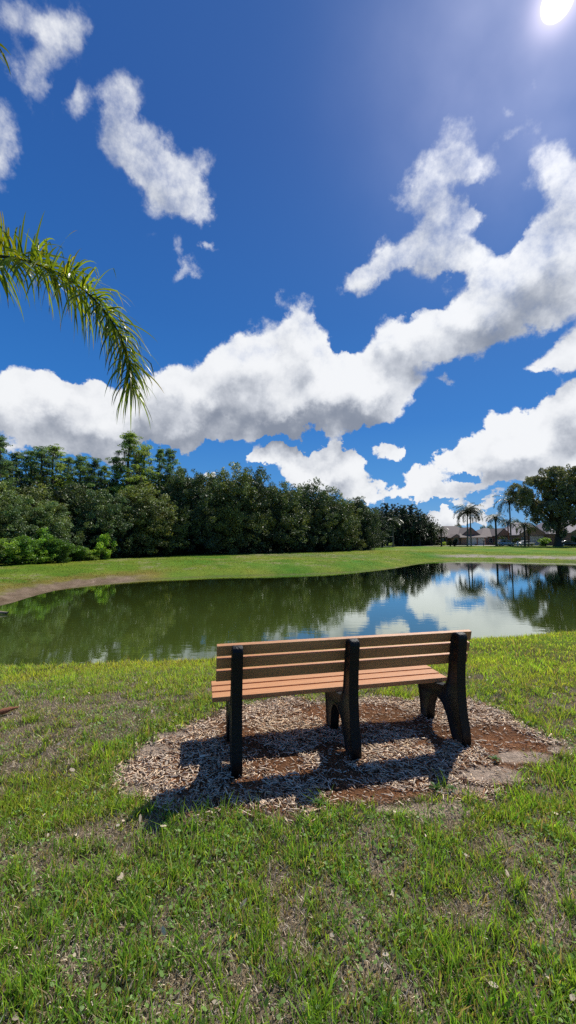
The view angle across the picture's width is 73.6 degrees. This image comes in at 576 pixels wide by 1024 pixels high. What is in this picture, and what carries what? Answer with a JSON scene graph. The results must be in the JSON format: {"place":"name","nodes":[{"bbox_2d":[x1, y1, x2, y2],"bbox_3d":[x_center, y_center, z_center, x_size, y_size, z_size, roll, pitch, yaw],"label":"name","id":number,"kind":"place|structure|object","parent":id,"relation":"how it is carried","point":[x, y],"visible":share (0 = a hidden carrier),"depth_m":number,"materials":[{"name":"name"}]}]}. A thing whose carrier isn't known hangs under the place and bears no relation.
{"place":"outdoors","nodes":[
{"label":"outdoors","id":0,"kind":"place"},
{"bbox_2d":[0,550,573,588],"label":"grass","id":1,"kind":"structure","parent":0,"point":[313,554],"depth_m":40.81,"materials":[{"name":"green plant"}]},
{"bbox_2d":[0,543,575,1023],"bbox_3d":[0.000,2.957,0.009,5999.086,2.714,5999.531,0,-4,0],"label":"ground","id":2,"kind":"structure","parent":0,"point":[58,581],"depth_m":2.19,"materials":[{"name":"green plant"}]},
{"bbox_2d":[0,482,15,527],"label":"oak tree","id":3,"kind":"object","parent":2,"relation":"on","point":[2,484],"visible":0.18,"depth_m":36.75,"materials":[{"name":"green plant"}]},
{"bbox_2d":[0,707,18,714],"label":"palm husk","id":4,"kind":"object","parent":2,"relation":"on","point":[5,710],"visible":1,"depth_m":3.59,"materials":[{"name":"brown plant"}]},
{"bbox_2d":[0,435,22,501],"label":"cypress tree","id":5,"kind":"object","parent":2,"relation":"on","point":[3,462],"visible":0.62,"depth_m":39.33,"materials":[{"name":"green plant"}]},
{"bbox_2d":[0,538,23,564],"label":"bush","id":6,"kind":"object","parent":2,"relation":"on","point":[10,551],"visible":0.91,"depth_m":31.57,"materials":[{"name":"green plant"}]},
{"bbox_2d":[0,451,32,495],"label":"cypress tree","id":7,"kind":"object","parent":2,"relation":"on","point":[17,456],"visible":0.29,"depth_m":42.22,"materials":[{"name":"green plant"}]},
{"bbox_2d":[5,550,33,564],"bbox_3d":[-23.078,3.840,33.064,2.057,1.470,2.546,0,-4,6],"label":"bush","id":8,"kind":"object","parent":2,"relation":"on","point":[16,561],"visible":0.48,"depth_m":32.45,"materials":[{"name":"green plant"}]},
{"bbox_2d":[5,449,42,489],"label":"cypress tree","id":9,"kind":"object","parent":2,"relation":"on","point":[30,454],"visible":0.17,"depth_m":47.25,"materials":[{"name":"green plant"}]},
{"bbox_2d":[0,490,49,562],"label":"oak tree","id":10,"kind":"object","parent":2,"relation":"on","point":[15,509],"visible":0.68,"depth_m":35.31,"materials":[{"name":"green plant"}]},
{"bbox_2d":[12,534,41,563],"bbox_3d":[-22.786,3.291,33.512,2.336,2.760,2.890,2,-5,-26],"label":"bush","id":11,"kind":"object","parent":2,"relation":"on","point":[27,544],"visible":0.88,"depth_m":32.92,"materials":[{"name":"green plant"}]},
{"bbox_2d":[19,446,55,499],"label":"cypress tree","id":12,"kind":"object","parent":2,"relation":"on","point":[40,454],"visible":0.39,"depth_m":43.98,"materials":[{"name":"green plant"}]},
{"bbox_2d":[5,483,71,533],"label":"oak tree","id":13,"kind":"object","parent":2,"relation":"on","point":[37,496],"visible":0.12,"depth_m":39.63,"materials":[{"name":"green plant"}]},
{"bbox_2d":[25,549,60,563],"bbox_3d":[-22.287,3.984,34.076,3.099,1.469,2.602,0,-4,-4],"label":"bush","id":14,"kind":"object","parent":2,"relation":"on","point":[42,559],"visible":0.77,"depth_m":33.98,"materials":[{"name":"green plant"}]},
{"bbox_2d":[36,528,64,562],"bbox_3d":[-22.301,3.189,35.600,2.998,3.627,3.570,2,-5,-24],"label":"bush","id":15,"kind":"object","parent":2,"relation":"on","point":[46,537],"visible":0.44,"depth_m":35.21,"materials":[{"name":"green plant"}]},
{"bbox_2d":[20,499,85,560],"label":"oak tree","id":16,"kind":"object","parent":2,"relation":"on","point":[53,517],"visible":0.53,"depth_m":37.63,"materials":[{"name":"green plant"}]},
{"bbox_2d":[30,443,77,502],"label":"cypress tree","id":17,"kind":"object","parent":2,"relation":"on","point":[54,452],"visible":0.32,"depth_m":46.09,"materials":[{"name":"green plant"}]},
{"bbox_2d":[45,537,75,562],"bbox_3d":[-21.035,3.581,35.922,2.242,2.532,2.774,-4,-6,42],"label":"bush","id":18,"kind":"object","parent":2,"relation":"on","point":[59,542],"visible":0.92,"depth_m":35.51,"materials":[{"name":"green plant"}]},
{"bbox_2d":[53,456,78,499],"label":"cypress tree","id":19,"kind":"object","parent":2,"relation":"on","point":[69,461],"visible":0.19,"depth_m":49.19,"materials":[{"name":"green plant"}]},
{"bbox_2d":[42,482,99,534],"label":"oak tree","id":20,"kind":"object","parent":2,"relation":"on","point":[79,492],"visible":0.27,"depth_m":43.73,"materials":[{"name":"green plant"}]},
{"bbox_2d":[67,545,91,560],"bbox_3d":[-21.172,4.148,38.641,2.967,1.676,2.398,-3,-5,39],"label":"bush","id":21,"kind":"object","parent":2,"relation":"on","point":[80,550],"visible":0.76,"depth_m":38.10,"materials":[{"name":"green plant"}]},
{"bbox_2d":[64,454,97,509],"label":"cypress tree","id":22,"kind":"object","parent":2,"relation":"on","point":[80,465],"visible":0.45,"depth_m":47.28,"materials":[{"name":"green plant"}]},
{"bbox_2d":[0,43,163,428],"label":"palm tree","id":23,"kind":"object","parent":2,"relation":"on","point":[48,265],"visible":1,"depth_m":4.47,"materials":[{"name":"green plant"}]},
{"bbox_2d":[72,550,99,560],"bbox_3d":[-20.482,4.375,39.197,2.584,1.270,2.738,1,-4,-11],"label":"bush","id":24,"kind":"object","parent":2,"relation":"on","point":[91,555],"visible":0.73,"depth_m":38.93,"materials":[{"name":"green plant"}]},
{"bbox_2d":[84,457,105,519],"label":"cypress tree","id":25,"kind":"object","parent":2,"relation":"on","point":[94,465],"visible":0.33,"depth_m":50.73,"materials":[{"name":"green plant"}]},
{"bbox_2d":[65,489,134,557],"bbox_3d":[-21.562,1.355,43.523,7.881,8.400,7.472,1,-4,-17],"label":"oak tree","id":26,"kind":"object","parent":2,"relation":"on","point":[98,502],"visible":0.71,"depth_m":42.92,"materials":[{"name":"green plant"}]},
{"bbox_2d":[91,464,112,498],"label":"cypress tree","id":27,"kind":"object","parent":2,"relation":"on","point":[104,468],"visible":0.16,"depth_m":55.79,"materials":[{"name":"green plant"}]},
{"bbox_2d":[93,532,116,558],"bbox_3d":[-19.780,3.761,41.309,2.419,3.200,2.880,-2,-5,28],"label":"bush","id":28,"kind":"object","parent":2,"relation":"on","point":[102,551],"visible":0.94,"depth_m":40.88,"materials":[{"name":"green plant"}]},
{"bbox_2d":[102,456,130,503],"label":"cypress tree","id":29,"kind":"object","parent":2,"relation":"on","point":[115,476],"visible":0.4,"depth_m":51.66,"materials":[{"name":"green plant"}]},
{"bbox_2d":[94,492,144,555],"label":"oak tree","id":30,"kind":"object","parent":2,"relation":"on","point":[124,518],"visible":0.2,"depth_m":45.77,"materials":[{"name":"green plant"}]},
{"bbox_2d":[105,430,155,506],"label":"cypress tree","id":31,"kind":"object","parent":2,"relation":"on","point":[129,437],"visible":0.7,"depth_m":52.15,"materials":[{"name":"green plant"}]},
{"bbox_2d":[114,482,172,555],"bbox_3d":[-19.122,1.244,48.815,10.113,10.344,8.418,-4,-6,42],"label":"oak tree","id":32,"kind":"object","parent":2,"relation":"on","point":[136,496],"visible":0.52,"depth_m":46.74,"materials":[{"name":"green plant"}]},
{"bbox_2d":[129,444,161,509],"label":"cypress tree","id":33,"kind":"object","parent":2,"relation":"on","point":[143,465],"visible":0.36,"depth_m":54.84,"materials":[{"name":"green plant"}]},
{"bbox_2d":[149,447,165,492],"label":"cypress tree","id":34,"kind":"object","parent":2,"relation":"on","point":[159,455],"visible":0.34,"depth_m":58.31,"materials":[{"name":"green plant"}]},
{"bbox_2d":[128,493,191,556],"bbox_3d":[-16.538,1.695,49.172,8.089,8.308,8.918,-3,-5,35],"label":"oak tree","id":35,"kind":"object","parent":2,"relation":"on","point":[165,508],"visible":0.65,"depth_m":47.62,"materials":[{"name":"green plant"}]},
{"bbox_2d":[154,448,181,506],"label":"cypress tree","id":36,"kind":"object","parent":2,"relation":"on","point":[169,452],"visible":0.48,"depth_m":57.47,"materials":[{"name":"green plant"}]},
{"bbox_2d":[146,468,207,548],"bbox_3d":[-15.498,0.423,54.156,7.973,13.349,8.173,4,-5,-40],"label":"oak tree","id":37,"kind":"object","parent":2,"relation":"on","point":[179,492],"visible":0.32,"depth_m":52.90,"materials":[{"name":"green plant"}]},
{"bbox_2d":[168,469,232,554],"bbox_3d":[-12.026,0.282,54.155,9.391,12.994,8.888,3,-5,-34],"label":"oak tree","id":38,"kind":"object","parent":2,"relation":"on","point":[205,495],"visible":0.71,"depth_m":52.41,"materials":[{"name":"green plant"}]},
{"bbox_2d":[195,469,244,553],"bbox_3d":[-9.848,-0.009,56.735,8.335,13.084,9.099,-2,-5,26],"label":"oak tree","id":39,"kind":"object","parent":2,"relation":"on","point":[220,525],"visible":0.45,"depth_m":54.67,"materials":[{"name":"green plant"}]},
{"bbox_2d":[0,470,443,562],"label":"woodland","id":40,"kind":"object","parent":2,"relation":"on","point":[200,550],"visible":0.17,"depth_m":53.54,"materials":[{"name":"green plant"}]},
{"bbox_2d":[206,461,274,553],"bbox_3d":[-7.468,-0.063,57.354,11.138,14.908,9.272,0,-4,2],"label":"oak tree","id":41,"kind":"object","parent":2,"relation":"on","point":[233,483],"visible":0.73,"depth_m":55.89,"materials":[{"name":"green plant"}]},
{"bbox_2d":[234,465,286,552],"bbox_3d":[-5.156,-0.338,60.669,9.200,14.436,10.143,-2,-4,22],"label":"oak tree","id":42,"kind":"object","parent":2,"relation":"on","point":[263,489],"visible":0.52,"depth_m":58.71,"materials":[{"name":"green plant"}]},
{"bbox_2d":[261,481,312,552],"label":"oak tree","id":43,"kind":"object","parent":2,"relation":"on","point":[288,521],"visible":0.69,"depth_m":60.72,"materials":[{"name":"green plant"}]},
{"bbox_2d":[0,629,575,1023],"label":"grass","id":44,"kind":"structure","parent":2,"relation":"on","point":[157,666],"depth_m":1.85,"materials":[{"name":"green plant"}]},
{"bbox_2d":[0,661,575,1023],"bbox_3d":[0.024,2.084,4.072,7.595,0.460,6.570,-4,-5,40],"label":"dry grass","id":45,"kind":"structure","parent":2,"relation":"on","point":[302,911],"depth_m":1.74,"materials":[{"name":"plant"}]},
{"bbox_2d":[6,674,575,1020],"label":"dead leaves","id":46,"kind":"object","parent":2,"relation":"on","point":[163,929],"visible":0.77,"depth_m":1.81,"materials":[{"name":"brown plant"}]},
{"bbox_2d":[283,485,318,551],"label":"oak tree","id":47,"kind":"object","parent":2,"relation":"on","point":[302,503],"visible":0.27,"depth_m":65.15,"materials":[{"name":"green plant"}]},
{"bbox_2d":[293,477,338,550],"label":"oak tree","id":48,"kind":"object","parent":2,"relation":"on","point":[324,504],"visible":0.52,"depth_m":66.37,"materials":[{"name":"green plant"}]},
{"bbox_2d":[314,486,353,549],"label":"oak tree","id":49,"kind":"object","parent":2,"relation":"on","point":[332,499],"visible":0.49,"depth_m":68.65,"materials":[{"name":"green plant"}]},
{"bbox_2d":[101,693,574,837],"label":"wood chips","id":50,"kind":"object","parent":2,"relation":"on","point":[290,790],"visible":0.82,"depth_m":2.82,"materials":[{"name":"brown wood"}]},
{"bbox_2d":[312,798,325,806],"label":"weed","id":51,"kind":"object","parent":50,"relation":"on","point":[318,801],"visible":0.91,"depth_m":2.31,"materials":[{"name":"green plant"}]},
{"bbox_2d":[211,629,471,777],"bbox_3d":[0.450,1.403,3.164,2.105,0.858,0.713,1,-4,-13],"label":"park bench","id":52,"kind":"object","parent":50,"relation":"on","point":[346,677],"visible":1,"depth_m":3.04,"materials":[{"name":"brown plastic"}]},
{"bbox_2d":[429,782,440,791],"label":"weed","id":53,"kind":"object","parent":50,"relation":"on","point":[435,786],"visible":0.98,"depth_m":2.46,"materials":[{"name":"green plant"}]},
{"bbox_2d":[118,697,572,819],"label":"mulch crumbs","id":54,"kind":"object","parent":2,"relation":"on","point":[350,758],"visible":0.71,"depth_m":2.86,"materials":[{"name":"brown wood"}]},
{"bbox_2d":[327,496,365,550],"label":"oak tree","id":55,"kind":"object","parent":2,"relation":"on","point":[353,536],"visible":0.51,"depth_m":71.02,"materials":[{"name":"green plant"}]},
{"bbox_2d":[346,496,380,549],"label":"oak tree","id":56,"kind":"object","parent":2,"relation":"on","point":[359,504],"visible":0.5,"depth_m":76.99,"materials":[{"name":"green plant"}]},
{"bbox_2d":[360,506,388,549],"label":"oak tree","id":57,"kind":"object","parent":2,"relation":"on","point":[375,516],"visible":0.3,"depth_m":79.17,"materials":[{"name":"green plant"}]},
{"bbox_2d":[373,506,391,547],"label":"pine tree","id":58,"kind":"object","parent":2,"relation":"on","point":[380,512],"visible":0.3,"depth_m":95.71,"materials":[{"name":"green plant"}]},
{"bbox_2d":[374,521,391,546],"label":"pine tree","id":59,"kind":"object","parent":2,"relation":"on","point":[385,535],"visible":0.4,"depth_m":99.36,"materials":[{"name":"green plant"}]},
{"bbox_2d":[379,503,399,545],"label":"pine tree","id":60,"kind":"object","parent":2,"relation":"on","point":[387,507],"visible":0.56,"depth_m":111.70,"materials":[{"name":"green plant"}]},
{"bbox_2d":[383,517,402,546],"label":"palm tree","id":61,"kind":"object","parent":2,"relation":"on","point":[392,520],"visible":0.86,"depth_m":102.71,"materials":[{"name":"green plant"}]},
{"bbox_2d":[388,503,406,542],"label":"pine tree","id":62,"kind":"object","parent":2,"relation":"on","point":[396,509],"visible":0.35,"depth_m":117.39,"materials":[{"name":"green plant"}]},
{"bbox_2d":[390,504,415,545],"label":"pine tree","id":63,"kind":"object","parent":2,"relation":"on","point":[403,511],"visible":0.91,"depth_m":111.63,"materials":[{"name":"green plant"}]},
{"bbox_2d":[404,528,420,545],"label":"palm tree","id":64,"kind":"object","parent":2,"relation":"on","point":[413,531],"visible":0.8,"depth_m":111.51,"materials":[{"name":"green plant"}]},
{"bbox_2d":[402,504,426,545],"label":"pine tree","id":65,"kind":"object","parent":2,"relation":"on","point":[410,508],"visible":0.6,"depth_m":115.39,"materials":[{"name":"green plant"}]},
{"bbox_2d":[408,509,430,545],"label":"pine tree","id":66,"kind":"object","parent":2,"relation":"on","point":[420,518],"visible":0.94,"depth_m":111.49,"materials":[{"name":"green plant"}]},
{"bbox_2d":[413,529,427,545],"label":"palm tree","id":67,"kind":"object","parent":2,"relation":"on","point":[422,533],"visible":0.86,"depth_m":111.19,"materials":[{"name":"green plant"}]},
{"bbox_2d":[422,522,438,545],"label":"pine tree","id":68,"kind":"object","parent":2,"relation":"on","point":[429,526],"visible":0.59,"depth_m":115.39,"materials":[{"name":"green plant"}]},
{"bbox_2d":[425,526,439,545],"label":"palm tree","id":69,"kind":"object","parent":2,"relation":"on","point":[433,528],"visible":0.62,"depth_m":115.44,"materials":[{"name":"green plant"}]},
{"bbox_2d":[434,526,447,545],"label":"palm tree","id":70,"kind":"object","parent":2,"relation":"on","point":[440,529],"visible":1,"depth_m":103.47,"materials":[{"name":"green plant"}]},
{"bbox_2d":[445,784,457,791],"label":"weed","id":71,"kind":"object","parent":2,"relation":"on","point":[450,786],"visible":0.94,"depth_m":2.45,"materials":[{"name":"green plant"}]},
{"bbox_2d":[452,539,457,545],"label":"shrub","id":72,"kind":"object","parent":2,"relation":"on","point":[455,541],"visible":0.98,"depth_m":103.52,"materials":[{"name":"green plant"}]},
{"bbox_2d":[436,526,487,544],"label":"house","id":73,"kind":"structure","parent":2,"relation":"on","point":[458,534],"depth_m":120.64,"materials":[{"name":"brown paint"}]},
{"bbox_2d":[466,538,476,544],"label":"garage door","id":74,"kind":"structure","parent":73,"relation":"in","point":[474,540],"depth_m":118.61,"materials":[{"name":"white paint"}]},
{"bbox_2d":[478,538,484,544],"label":"garage door","id":75,"kind":"structure","parent":73,"relation":"in","point":[480,540],"depth_m":118.61,"materials":[{"name":"white paint"}]},
{"bbox_2d":[452,504,480,545],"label":"palm tree","id":76,"kind":"object","parent":2,"relation":"on","point":[467,512],"visible":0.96,"depth_m":106.63,"materials":[{"name":"green plant"}]},
{"bbox_2d":[456,503,484,545],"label":"palm tree","id":77,"kind":"object","parent":2,"relation":"on","point":[476,511],"visible":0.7,"depth_m":107.67,"materials":[{"name":"green plant"}]},
{"bbox_2d":[477,528,509,544],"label":"house","id":78,"kind":"structure","parent":2,"relation":"on","point":[489,533],"depth_m":120.65,"materials":[{"name":"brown paint"}]},
{"bbox_2d":[484,512,506,545],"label":"palm tree","id":79,"kind":"object","parent":2,"relation":"on","point":[496,519],"visible":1,"depth_m":100.75,"materials":[{"name":"green plant"}]},
{"bbox_2d":[489,755,501,761],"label":"weed","id":80,"kind":"object","parent":2,"relation":"on","point":[495,757],"visible":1,"depth_m":2.79,"materials":[{"name":"green plant"}]},
{"bbox_2d":[498,540,515,545],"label":"parked car","id":81,"kind":"object","parent":2,"relation":"on","point":[505,542],"visible":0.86,"depth_m":104.28,"materials":[{"name":"blue metal"}]},
{"bbox_2d":[498,517,516,545],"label":"palm tree","id":82,"kind":"object","parent":2,"relation":"on","point":[508,523],"visible":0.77,"depth_m":111.72,"materials":[{"name":"green plant"}]},
{"bbox_2d":[492,492,523,545],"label":"palm tree","id":83,"kind":"object","parent":2,"relation":"on","point":[507,505],"visible":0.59,"depth_m":110.14,"materials":[{"name":"green plant"}]},
{"bbox_2d":[512,538,520,542],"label":"shrub","id":84,"kind":"object","parent":2,"relation":"on","point":[515,540],"visible":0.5,"depth_m":112.05,"materials":[{"name":"green plant"}]},
{"bbox_2d":[510,521,537,545],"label":"palm tree","id":85,"kind":"object","parent":2,"relation":"on","point":[523,527],"visible":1,"depth_m":99.66,"materials":[{"name":"green plant"}]},
{"bbox_2d":[516,541,534,545],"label":"parked car","id":86,"kind":"object","parent":2,"relation":"on","point":[520,543],"visible":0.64,"depth_m":105.25,"materials":[{"name":"silver metal"}]},
{"bbox_2d":[506,523,546,544],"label":"house","id":87,"kind":"structure","parent":2,"relation":"on","point":[534,536],"depth_m":113.68,"materials":[{"name":"beige paint"}]},
{"bbox_2d":[530,536,543,544],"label":"garage door","id":88,"kind":"structure","parent":87,"relation":"in","point":[534,539],"depth_m":113.68,"materials":[{"name":"white paint"}]},
{"bbox_2d":[519,522,537,545],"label":"palm tree","id":89,"kind":"object","parent":2,"relation":"on","point":[532,528],"visible":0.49,"depth_m":102.62,"materials":[{"name":"green plant"}]},
{"bbox_2d":[504,464,575,545],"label":"oak tree","id":90,"kind":"object","parent":2,"relation":"on","point":[560,485],"visible":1,"depth_m":97.73,"materials":[{"name":"green plant"}]},
{"bbox_2d":[537,538,551,545],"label":"shrub","id":91,"kind":"object","parent":2,"relation":"on","point":[544,541],"visible":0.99,"depth_m":102.33,"materials":[{"name":"green plant"}]},
{"bbox_2d":[535,523,575,545],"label":"house","id":92,"kind":"structure","parent":2,"relation":"on","point":[570,529],"depth_m":111.16,"materials":[{"name":"beige paint"}]},
{"bbox_2d":[562,541,575,545],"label":"parked car","id":93,"kind":"object","parent":2,"relation":"on","point":[571,543],"visible":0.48,"depth_m":102.26,"materials":[{"name":"paint"}]},
{"bbox_2d":[0,560,575,665],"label":"pond water","id":94,"kind":"structure","parent":0,"point":[174,619],"depth_m":16.38,"materials":[{"name":"green liquid"}]},
{"bbox_2d":[0,0,575,530],"label":"sky","id":95,"kind":"structure","parent":0,"point":[342,233],"materials":[{"name":"blue"}]},
{"bbox_2d":[383,545,552,546],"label":"road","id":96,"kind":"structure","parent":0,"point":[490,545],"depth_m":111.52,"materials":[{"name":"grey asphalt"}]}
]}

